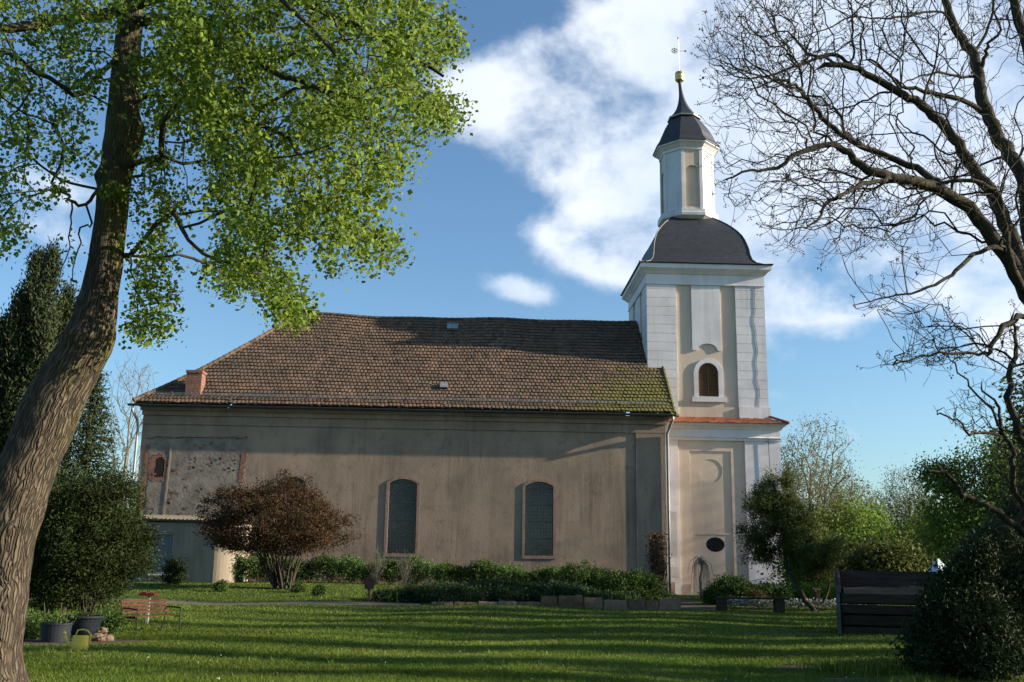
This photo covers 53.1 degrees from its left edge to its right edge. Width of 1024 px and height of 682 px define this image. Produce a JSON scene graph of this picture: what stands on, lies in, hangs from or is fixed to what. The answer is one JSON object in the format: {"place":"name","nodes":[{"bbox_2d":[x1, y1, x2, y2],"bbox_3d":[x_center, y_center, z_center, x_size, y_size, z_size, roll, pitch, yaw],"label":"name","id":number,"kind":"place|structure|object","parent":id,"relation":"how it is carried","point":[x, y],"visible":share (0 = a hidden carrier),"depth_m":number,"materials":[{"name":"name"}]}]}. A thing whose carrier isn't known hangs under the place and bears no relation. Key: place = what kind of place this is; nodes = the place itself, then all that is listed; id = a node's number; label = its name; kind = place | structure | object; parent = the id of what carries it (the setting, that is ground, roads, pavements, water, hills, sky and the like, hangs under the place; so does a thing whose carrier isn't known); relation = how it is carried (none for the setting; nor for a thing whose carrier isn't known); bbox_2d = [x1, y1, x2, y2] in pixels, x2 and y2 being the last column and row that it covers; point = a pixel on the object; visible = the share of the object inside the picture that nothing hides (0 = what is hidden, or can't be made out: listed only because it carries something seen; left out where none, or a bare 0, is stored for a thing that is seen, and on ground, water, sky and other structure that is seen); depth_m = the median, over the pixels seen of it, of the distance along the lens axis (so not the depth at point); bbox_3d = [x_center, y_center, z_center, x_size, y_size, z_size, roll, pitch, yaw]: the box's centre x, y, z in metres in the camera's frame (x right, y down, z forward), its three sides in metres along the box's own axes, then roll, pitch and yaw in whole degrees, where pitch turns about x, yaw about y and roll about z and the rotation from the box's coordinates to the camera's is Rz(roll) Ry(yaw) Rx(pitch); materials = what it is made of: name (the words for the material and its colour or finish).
{"place":"outdoors","nodes":[
{"label":"outdoors","id":0,"kind":"place"},
{"bbox_2d":[31,598,419,605],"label":"path","id":1,"kind":"structure","parent":0,"point":[299,602],"depth_m":35.80,"materials":[{"name":"grey gravel"}]},
{"bbox_2d":[0,0,1023,524],"label":"sky","id":2,"kind":"structure","parent":0,"point":[550,207],"materials":[{"name":"blue"}]},
{"bbox_2d":[23,581,1023,681],"bbox_3d":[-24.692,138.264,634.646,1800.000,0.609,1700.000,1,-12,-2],"label":"ground","id":3,"kind":"structure","parent":0,"point":[222,599],"depth_m":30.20,"materials":[{"name":"green plant"}]},
{"bbox_2d":[0,303,7,365],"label":"columnar conifer","id":4,"kind":"object","parent":3,"relation":"on","point":[1,321],"visible":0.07,"depth_m":36.10,"materials":[{"name":"green plant"}]},
{"bbox_2d":[0,280,31,454],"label":"columnar conifer","id":5,"kind":"object","parent":3,"relation":"on","point":[10,361],"visible":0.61,"depth_m":34.83,"materials":[{"name":"green plant"}]},
{"bbox_2d":[1,243,53,409],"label":"columnar conifer","id":6,"kind":"object","parent":3,"relation":"on","point":[34,263],"visible":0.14,"depth_m":36.49,"materials":[{"name":"green plant"}]},
{"bbox_2d":[0,233,67,447],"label":"columnar conifer","id":7,"kind":"object","parent":3,"relation":"on","point":[42,335],"visible":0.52,"depth_m":35.07,"materials":[{"name":"green plant"}]},
{"bbox_2d":[24,608,55,639],"bbox_3d":[-9.301,5.527,19.956,1.053,0.678,0.998,1,-12,-2],"label":"plant","id":8,"kind":"object","parent":3,"relation":"on","point":[32,626],"visible":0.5,"depth_m":19.82,"materials":[{"name":"green plant"}]},
{"bbox_2d":[29,272,79,599],"bbox_3d":[-16.751,3.248,36.507,2.753,11.805,2.627,1,-12,-2],"label":"columnar conifer","id":9,"kind":"object","parent":3,"relation":"on","point":[68,293],"visible":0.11,"depth_m":37.30,"materials":[{"name":"green plant"}]},
{"bbox_2d":[28,513,111,618],"bbox_3d":[-10.180,5.093,22.825,2.641,2.636,2.308,1,-12,-2],"label":"yew bush","id":10,"kind":"object","parent":3,"relation":"on","point":[34,586],"visible":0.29,"depth_m":22.31,"materials":[{"name":"green plant"}]},
{"bbox_2d":[61,629,91,649],"bbox_3d":[-7.235,4.960,16.987,0.499,0.368,0.173,1,-12,-2],"label":"watering can","id":11,"kind":"object","parent":3,"relation":"on","point":[81,642],"visible":0.91,"depth_m":16.93,"materials":[{"name":"yellow plastic"}]},
{"bbox_2d":[29,371,140,607],"bbox_3d":[-13.338,4.469,32.120,3.958,7.815,4.289,13,-17,-43],"label":"spruce tree","id":12,"kind":"object","parent":3,"relation":"on","point":[85,455],"visible":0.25,"depth_m":32.40,"materials":[{"name":"green plant"}]},
{"bbox_2d":[68,610,104,636],"bbox_3d":[-8.551,5.664,20.508,0.703,0.545,0.703,1,-12,-2],"label":"round pot","id":13,"kind":"object","parent":3,"relation":"on","point":[90,623],"visible":0.86,"depth_m":20.27,"materials":[{"name":"grey plastic"}]},
{"bbox_2d":[23,638,153,645],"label":"bare earth","id":14,"kind":"structure","parent":3,"relation":"on","point":[33,641],"depth_m":19.20,"materials":[{"name":"soil"}]},
{"bbox_2d":[34,603,80,641],"bbox_3d":[-8.676,5.329,19.392,0.703,0.722,0.785,-4,-13,23],"label":"potted plant","id":15,"kind":"object","parent":14,"relation":"on","point":[50,631],"visible":0.98,"depth_m":19.21,"materials":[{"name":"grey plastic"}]},
{"bbox_2d":[89,633,103,640],"bbox_3d":[-7.958,5.678,19.566,0.318,0.207,0.272,1,-12,-2],"label":"stone","id":16,"kind":"object","parent":14,"relation":"on","point":[95,636],"visible":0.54,"depth_m":19.48,"materials":[{"name":"beige stone"}]},
{"bbox_2d":[96,627,107,633],"bbox_3d":[-7.856,5.557,19.637,0.222,0.133,0.163,4,-13,-15],"label":"stone","id":17,"kind":"object","parent":16,"relation":"on","point":[102,630],"visible":1,"depth_m":19.59,"materials":[{"name":"beige stone"}]},
{"bbox_2d":[96,636,105,640],"bbox_3d":[-7.798,5.671,19.446,0.181,0.120,0.150,1,-12,-2],"label":"stone","id":18,"kind":"object","parent":14,"relation":"on","point":[99,638],"visible":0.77,"depth_m":19.40,"materials":[{"name":"stone"}]},
{"bbox_2d":[103,634,113,640],"bbox_3d":[-7.731,5.702,19.583,0.254,0.173,0.209,1,-12,-2],"label":"stone","id":19,"kind":"object","parent":14,"relation":"on","point":[110,637],"visible":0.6,"depth_m":19.53,"materials":[{"name":"beige stone"}]},
{"bbox_2d":[29,463,168,614],"bbox_3d":[-9.369,4.610,22.995,3.186,3.761,3.097,6,-13,-21],"label":"yew bush","id":20,"kind":"object","parent":3,"relation":"on","point":[111,532],"visible":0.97,"depth_m":22.52,"materials":[{"name":"green plant"}]},
{"bbox_2d":[92,605,138,633],"bbox_3d":[-8.463,5.881,21.507,0.937,0.678,0.964,-1,-12,10],"label":"plant","id":21,"kind":"object","parent":3,"relation":"on","point":[111,623],"visible":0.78,"depth_m":21.47,"materials":[{"name":"green plant"}]},
{"bbox_2d":[97,350,158,511],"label":"bare tree","id":22,"kind":"object","parent":3,"relation":"on","point":[127,452],"visible":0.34,"depth_m":84.02,"materials":[{"name":"brown plant"}]},
{"bbox_2d":[138,592,157,622],"bbox_3d":[-8.932,6.553,25.073,0.380,0.794,0.340,1,-12,-2],"label":"bird table","id":23,"kind":"object","parent":3,"relation":"on","point":[148,594],"visible":0.79,"depth_m":25.00,"materials":[{"name":"wood"}]},
{"bbox_2d":[121,599,181,633],"bbox_3d":[-7.942,6.039,22.494,0.588,0.693,1.365,-5,-14,25],"label":"garden bench","id":24,"kind":"object","parent":3,"relation":"on","point":[165,610],"visible":0.84,"depth_m":22.58,"materials":[{"name":"wood"}]},
{"bbox_2d":[157,555,191,584],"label":"shrub","id":25,"kind":"object","parent":3,"relation":"on","point":[176,577],"visible":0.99,"depth_m":44.69,"materials":[{"name":"green plant"}]},
{"bbox_2d":[211,579,231,591],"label":"box ball","id":26,"kind":"object","parent":3,"relation":"on","point":[216,586],"visible":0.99,"depth_m":40.02,"materials":[{"name":"green plant"}]},
{"bbox_2d":[0,0,478,681],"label":"linden tree","id":27,"kind":"object","parent":3,"relation":"on","point":[50,408],"visible":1,"depth_m":12.55,"materials":[{"name":"green plant"}]},
{"bbox_2d":[189,468,367,589],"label":"maple shrub","id":28,"kind":"object","parent":3,"relation":"on","point":[270,503],"visible":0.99,"depth_m":41.75,"materials":[{"name":"brown plant"}]},
{"bbox_2d":[289,579,307,592],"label":"box ball","id":29,"kind":"object","parent":3,"relation":"on","point":[296,587],"visible":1,"depth_m":40.51,"materials":[{"name":"green plant"}]},
{"bbox_2d":[311,583,328,595],"bbox_3d":[-7.254,9.400,38.649,0.740,0.562,0.574,1,-12,-2],"label":"box ball","id":30,"kind":"object","parent":3,"relation":"on","point":[320,589],"visible":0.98,"depth_m":38.55,"materials":[{"name":"green plant"}]},
{"bbox_2d":[364,574,374,601],"bbox_3d":[-5.110,8.860,36.632,0.380,1.030,0.115,1,-12,-2],"label":"marker post","id":31,"kind":"object","parent":3,"relation":"on","point":[369,581],"visible":0.86,"depth_m":36.61,"materials":[{"name":"brown wood"}]},
{"bbox_2d":[363,541,393,584],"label":"bare shrub","id":32,"kind":"object","parent":3,"relation":"on","point":[375,575],"visible":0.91,"depth_m":46.17,"materials":[{"name":"brown plant"}]},
{"bbox_2d":[230,552,575,585],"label":"hedge","id":33,"kind":"object","parent":3,"relation":"on","point":[445,573],"visible":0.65,"depth_m":48.65,"materials":[{"name":"green plant"}]},
{"bbox_2d":[392,550,416,585],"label":"bare shrub","id":34,"kind":"object","parent":3,"relation":"on","point":[403,574],"visible":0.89,"depth_m":46.18,"materials":[{"name":"brown plant"}]},
{"bbox_2d":[124,37,789,594],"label":"church","id":35,"kind":"structure","parent":3,"relation":"on","point":[528,445],"depth_m":52.48,"materials":[{"name":"grey paint"}]},
{"bbox_2d":[148,532,173,574],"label":"annex window","id":36,"kind":"structure","parent":35,"relation":"in","point":[169,537],"depth_m":48.29,"materials":[{"name":"blue glass"}]},
{"bbox_2d":[269,474,307,559],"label":"window","id":37,"kind":"structure","parent":35,"relation":"in","point":[281,477],"depth_m":51.09,"materials":[{"name":"grey glass"}]},
{"bbox_2d":[384,476,419,556],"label":"window","id":38,"kind":"structure","parent":35,"relation":"in","point":[402,528],"depth_m":51.24,"materials":[{"name":"grey glass"}]},
{"bbox_2d":[522,479,555,558],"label":"window","id":39,"kind":"structure","parent":35,"relation":"in","point":[540,497],"depth_m":51.45,"materials":[{"name":"grey glass"}]},
{"bbox_2d":[692,359,725,402],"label":"louvred window","id":40,"kind":"structure","parent":35,"relation":"in","point":[708,373],"depth_m":56.05,"materials":[{"name":"brown"}]},
{"bbox_2d":[706,538,723,551],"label":"oval window","id":41,"kind":"structure","parent":35,"relation":"in","point":[713,544],"depth_m":53.89,"materials":[{"name":"black glass"}]},
{"bbox_2d":[24,619,892,679],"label":"daisies","id":42,"kind":"object","parent":3,"relation":"on","point":[409,668],"visible":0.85,"depth_m":16.63,"materials":[{"name":"white"}]},
{"bbox_2d":[372,586,732,610],"bbox_3d":[1.349,10.142,40.461,12.900,0.502,10.623,1,-12,-2],"label":"flower bed","id":43,"kind":"object","parent":3,"relation":"on","point":[689,604],"visible":0.16,"depth_m":38.19,"materials":[{"name":"soil"}]},
{"bbox_2d":[387,585,405,602],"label":"iris clump","id":44,"kind":"object","parent":43,"relation":"on","point":[395,596],"visible":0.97,"depth_m":36.87,"materials":[{"name":"green plant"}]},
{"bbox_2d":[363,579,493,602],"bbox_3d":[-2.969,9.145,37.404,4.905,0.959,2.624,1,-12,-2],"label":"spreading juniper","id":45,"kind":"object","parent":43,"relation":"on","point":[442,591],"visible":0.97,"depth_m":36.85,"materials":[{"name":"green plant"}]},
{"bbox_2d":[458,578,561,601],"bbox_3d":[-0.276,9.369,38.544,4.206,0.973,3.118,6,-13,-22],"label":"spreading juniper","id":46,"kind":"object","parent":43,"relation":"on","point":[507,591],"visible":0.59,"depth_m":37.91,"materials":[{"name":"green plant"}]},
{"bbox_2d":[526,577,600,602],"bbox_3d":[1.838,9.545,39.196,3.500,1.032,2.743,4,-13,-15],"label":"spreading juniper","id":47,"kind":"object","parent":43,"relation":"on","point":[573,589],"visible":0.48,"depth_m":38.68,"materials":[{"name":"green plant"}]},
{"bbox_2d":[535,559,618,592],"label":"dark juniper","id":48,"kind":"object","parent":43,"relation":"on","point":[589,574],"visible":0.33,"depth_m":42.61,"materials":[{"name":"green plant"}]},
{"bbox_2d":[586,587,640,604],"bbox_3d":[3.621,9.884,39.557,2.838,0.810,2.276,1,-12,-2],"label":"spreading juniper","id":49,"kind":"object","parent":43,"relation":"on","point":[611,595],"visible":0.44,"depth_m":39.13,"materials":[{"name":"green plant"}]},
{"bbox_2d":[593,566,675,602],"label":"dark juniper","id":50,"kind":"object","parent":43,"relation":"on","point":[645,586],"visible":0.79,"depth_m":41.63,"materials":[{"name":"green plant"}]},
{"bbox_2d":[432,595,680,609],"bbox_3d":[1.618,9.306,36.303,8.932,0.582,0.380,2,-12,-5],"label":"stone edging","id":51,"kind":"object","parent":3,"relation":"on","point":[579,601],"visible":0.71,"depth_m":36.32,"materials":[{"name":"grey stone"}]},
{"bbox_2d":[643,529,673,591],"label":"dried shrub","id":52,"kind":"object","parent":3,"relation":"on","point":[656,557],"visible":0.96,"depth_m":46.63,"materials":[{"name":"brown plant"}]},
{"bbox_2d":[688,555,713,597],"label":"weeping shrub","id":53,"kind":"object","parent":3,"relation":"on","point":[702,562],"visible":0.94,"depth_m":46.16,"materials":[{"name":"grey plant"}]},
{"bbox_2d":[697,572,765,604],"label":"round bush","id":54,"kind":"object","parent":3,"relation":"on","point":[731,586],"visible":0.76,"depth_m":40.34,"materials":[{"name":"green plant"}]},
{"bbox_2d":[714,597,788,612],"bbox_3d":[8.568,9.418,36.589,2.609,0.510,0.400,1,-12,-2],"label":"bench","id":55,"kind":"object","parent":3,"relation":"on","point":[778,604],"visible":0.91,"depth_m":36.44,"materials":[{"name":"grey stone"}]},
{"bbox_2d":[738,587,771,605],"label":"reddish bush","id":56,"kind":"object","parent":3,"relation":"on","point":[757,593],"visible":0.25,"depth_m":40.08,"materials":[{"name":"brown plant"}]},
{"bbox_2d":[753,580,795,601],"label":"bright bush","id":57,"kind":"object","parent":3,"relation":"on","point":[774,590],"visible":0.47,"depth_m":41.99,"materials":[{"name":"green plant"}]},
{"bbox_2d":[746,631,837,635],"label":"bare earth","id":58,"kind":"structure","parent":3,"relation":"on","point":[815,633],"depth_m":24.89,"materials":[{"name":"soil"}]},
{"bbox_2d":[732,456,852,611],"bbox_3d":[10.411,7.191,38.128,4.413,5.811,2.402,-1,-12,8],"label":"leaning cedar","id":59,"kind":"object","parent":3,"relation":"on","point":[796,543],"visible":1,"depth_m":37.86,"materials":[{"name":"green plant"}]},
{"bbox_2d":[770,665,818,669],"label":"bare earth","id":60,"kind":"structure","parent":3,"relation":"on","point":[791,666],"depth_m":17.05,"materials":[{"name":"soil"}]},
{"bbox_2d":[727,596,870,609],"bbox_3d":[10.858,9.849,38.559,6.131,0.442,3.596,1,-12,-2],"label":"ground cover","id":61,"kind":"object","parent":3,"relation":"on","point":[788,603],"visible":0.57,"depth_m":37.93,"materials":[{"name":"green plant"}]},
{"bbox_2d":[730,597,865,606],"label":"flowers","id":62,"kind":"object","parent":61,"relation":"on","point":[786,597],"visible":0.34,"depth_m":38.02,"materials":[{"name":"white plant"}]},
{"bbox_2d":[748,532,856,586],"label":"leafy bush","id":63,"kind":"object","parent":3,"relation":"on","point":[785,576],"visible":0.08,"depth_m":48.99,"materials":[{"name":"green plant"}]},
{"bbox_2d":[786,581,835,600],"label":"bright hedge","id":64,"kind":"object","parent":3,"relation":"on","point":[808,593],"visible":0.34,"depth_m":43.71,"materials":[{"name":"green plant"}]},
{"bbox_2d":[813,588,820,609],"bbox_3d":[11.485,9.721,38.480,0.240,0.850,0.240,1,-12,-2],"label":"garden post","id":65,"kind":"object","parent":3,"relation":"on","point":[817,596],"visible":0.68,"depth_m":38.44,"materials":[{"name":"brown wood"}]},
{"bbox_2d":[780,411,876,537],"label":"bare tree","id":66,"kind":"object","parent":3,"relation":"on","point":[825,485],"visible":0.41,"depth_m":61.88,"materials":[{"name":"green plant"}]},
{"bbox_2d":[783,660,878,673],"bbox_3d":[5.242,5.197,16.368,1.802,0.215,1.448,1,-12,-2],"label":"long grass clump","id":67,"kind":"object","parent":3,"relation":"on","point":[829,668],"visible":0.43,"depth_m":16.29,"materials":[{"name":"green plant"}]},
{"bbox_2d":[804,480,906,547],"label":"leafy bush","id":68,"kind":"object","parent":3,"relation":"on","point":[855,523],"visible":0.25,"depth_m":59.37,"materials":[{"name":"green plant"}]},
{"bbox_2d":[690,0,1023,385],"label":"ash tree","id":69,"kind":"object","parent":3,"relation":"on","point":[1006,248],"visible":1,"depth_m":16.77,"materials":[{"name":"brown plant"}]},
{"bbox_2d":[813,473,902,532],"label":"bare tree","id":70,"kind":"object","parent":3,"relation":"on","point":[864,491],"visible":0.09,"depth_m":65.73,"materials":[{"name":"green plant"}]},
{"bbox_2d":[813,518,903,587],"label":"leafy bush","id":71,"kind":"object","parent":3,"relation":"on","point":[857,538],"visible":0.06,"depth_m":49.24,"materials":[{"name":"green plant"}]},
{"bbox_2d":[788,654,960,677],"bbox_3d":[5.784,5.093,16.118,2.782,0.325,2.383,-7,-15,33],"label":"long grass clump","id":72,"kind":"object","parent":3,"relation":"on","point":[882,665],"visible":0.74,"depth_m":15.91,"materials":[{"name":"green plant"}]},
{"bbox_2d":[834,569,937,635],"bbox_3d":[9.231,6.381,24.944,2.534,1.591,1.810,-3,-13,16],"label":"compost bin","id":73,"kind":"object","parent":3,"relation":"on","point":[883,611],"visible":0.6,"depth_m":24.45,"materials":[{"name":"brown wood"}]},
{"bbox_2d":[854,507,921,552],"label":"leafy bush","id":74,"kind":"object","parent":3,"relation":"on","point":[897,535],"visible":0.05,"depth_m":63.61,"materials":[{"name":"green plant"}]},
{"bbox_2d":[835,514,947,587],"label":"leafy bush","id":75,"kind":"object","parent":3,"relation":"on","point":[881,557],"visible":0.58,"depth_m":47.03,"materials":[{"name":"green plant"}]},
{"bbox_2d":[869,458,941,532],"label":"bare tree","id":76,"kind":"object","parent":3,"relation":"on","point":[906,503],"visible":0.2,"depth_m":71.92,"materials":[{"name":"green plant"}]},
{"bbox_2d":[889,497,935,543],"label":"leafy bush","id":77,"kind":"object","parent":3,"relation":"on","point":[917,516],"visible":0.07,"depth_m":69.63,"materials":[{"name":"green plant"}]},
{"bbox_2d":[824,675,1023,681],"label":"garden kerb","id":78,"kind":"structure","parent":3,"relation":"on","point":[844,679],"depth_m":15.03,"materials":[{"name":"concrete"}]},
{"bbox_2d":[903,500,960,567],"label":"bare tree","id":79,"kind":"object","parent":3,"relation":"on","point":[925,523],"visible":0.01,"depth_m":59.81,"materials":[{"name":"brown plant"}]},
{"bbox_2d":[929,559,943,571],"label":"garden canopy","id":80,"kind":"object","parent":3,"relation":"on","point":[935,569],"visible":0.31,"depth_m":40.60,"materials":[{"name":"blue"}]},
{"bbox_2d":[921,538,961,562],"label":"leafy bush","id":81,"kind":"object","parent":3,"relation":"on","point":[941,550],"depth_m":52.63,"materials":[{"name":"green plant"}]},
{"bbox_2d":[899,497,991,563],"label":"leafy bush","id":82,"kind":"object","parent":3,"relation":"on","point":[914,537],"depth_m":58.33,"materials":[{"name":"green plant"}]},
{"bbox_2d":[880,528,1023,681],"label":"false cypress","id":83,"kind":"object","parent":3,"relation":"on","point":[958,624],"visible":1,"depth_m":14.95,"materials":[{"name":"green plant"}]},
{"bbox_2d":[901,413,1023,566],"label":"green tree","id":84,"kind":"object","parent":3,"relation":"on","point":[949,521],"visible":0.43,"depth_m":43.71,"materials":[{"name":"green plant"}]},
{"bbox_2d":[925,309,1023,537],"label":"gnarled tree","id":85,"kind":"object","parent":3,"relation":"on","point":[1018,436],"visible":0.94,"depth_m":23.50,"materials":[{"name":"brown plant"}]},
{"bbox_2d":[943,512,1023,563],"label":"dark evergreen","id":86,"kind":"object","parent":3,"relation":"on","point":[1013,539],"visible":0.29,"depth_m":26.53,"materials":[{"name":"green plant"}]},
{"bbox_2d":[963,492,1023,532],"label":"dark evergreen","id":87,"kind":"object","parent":3,"relation":"on","point":[1012,511],"visible":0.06,"depth_m":30.02,"materials":[{"name":"green plant"}]},
{"bbox_2d":[974,371,1023,508],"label":"bare tree","id":88,"kind":"object","parent":3,"relation":"on","point":[1013,442],"visible":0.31,"depth_m":37.07,"materials":[{"name":"brown plant"}]},
{"bbox_2d":[991,546,1023,672],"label":"false cypress","id":89,"kind":"object","parent":3,"relation":"on","point":[1014,574],"visible":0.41,"depth_m":16.13,"materials":[{"name":"green plant"}]},
{"bbox_2d":[991,326,1023,508],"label":"bare tree","id":90,"kind":"object","parent":3,"relation":"on","point":[1017,406],"visible":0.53,"depth_m":33.48,"materials":[{"name":"brown plant"}]}
]}

